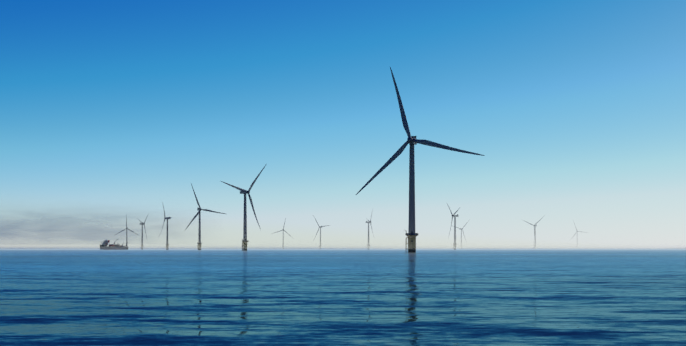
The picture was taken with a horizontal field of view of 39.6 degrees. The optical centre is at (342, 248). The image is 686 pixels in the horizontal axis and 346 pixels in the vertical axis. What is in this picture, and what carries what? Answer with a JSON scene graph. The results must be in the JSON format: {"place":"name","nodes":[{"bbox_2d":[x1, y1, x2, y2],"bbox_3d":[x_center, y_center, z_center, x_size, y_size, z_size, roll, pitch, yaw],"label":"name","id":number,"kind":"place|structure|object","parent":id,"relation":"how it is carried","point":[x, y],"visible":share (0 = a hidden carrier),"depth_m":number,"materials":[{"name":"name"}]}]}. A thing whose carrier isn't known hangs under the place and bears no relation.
{"place":"outdoors","nodes":[
{"label":"outdoors","id":0,"kind":"place"},
{"bbox_2d":[0,194,221,244],"bbox_3d":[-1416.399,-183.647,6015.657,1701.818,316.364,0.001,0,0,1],"label":"cloud","id":1,"kind":"structure","parent":0,"point":[8,229],"depth_m":6019.10,"materials":[{"name":"grey"}]},
{"bbox_2d":[0,239,678,248],"bbox_3d":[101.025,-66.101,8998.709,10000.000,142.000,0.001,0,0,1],"label":"cloud","id":2,"kind":"structure","parent":0,"point":[250,248],"depth_m":9012.46,"materials":[{"name":"grey"}]},
{"bbox_2d":[0,249,685,345],"bbox_3d":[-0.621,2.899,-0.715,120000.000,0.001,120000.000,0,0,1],"label":"sea water","id":3,"kind":"structure","parent":0,"point":[354,297],"depth_m":56.40,"materials":[{"name":"blue liquid"}]},
{"bbox_2d":[100,239,127,249],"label":"ship","id":4,"kind":"object","parent":3,"relation":"in","point":[105,243],"visible":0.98,"depth_m":2599.47,"materials":[{"name":"grey metal"}]},
{"bbox_2d":[115,215,137,248],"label":"wind turbine","id":5,"kind":"object","parent":3,"relation":"in","point":[126,230],"visible":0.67,"depth_m":3692.68,"materials":[{"name":"paint"}]},
{"bbox_2d":[137,215,147,248],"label":"wind turbine","id":6,"kind":"object","parent":3,"relation":"in","point":[142,223],"visible":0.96,"depth_m":3023.57,"materials":[{"name":"paint"}]},
{"bbox_2d":[159,202,170,249],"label":"wind turbine","id":7,"kind":"object","parent":3,"relation":"in","point":[167,218],"visible":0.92,"depth_m":2461.42,"materials":[{"name":"paint"}]},
{"bbox_2d":[185,184,224,249],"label":"wind turbine","id":8,"kind":"object","parent":3,"relation":"in","point":[199,209],"visible":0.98,"depth_m":1904.42,"materials":[{"name":"paint"}]},
{"bbox_2d":[221,165,265,250],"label":"wind turbine","id":9,"kind":"object","parent":3,"relation":"in","point":[244,239],"visible":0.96,"depth_m":1317.04,"materials":[{"name":"paint"}]},
{"bbox_2d":[356,67,484,252],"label":"wind turbine","id":10,"kind":"object","parent":3,"relation":"in","point":[411,141],"visible":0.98,"depth_m":688.25,"materials":[{"name":"paint"}]},
{"bbox_2d":[450,212,458,248],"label":"wind turbine","id":11,"kind":"object","parent":3,"relation":"in","point":[454,232],"visible":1,"depth_m":2280.79,"materials":[{"name":"paint"}]},
{"bbox_2d":[0,0,685,248],"label":"sky","id":12,"kind":"structure","parent":0,"point":[575,110],"materials":[{"name":"blue"}]}
]}

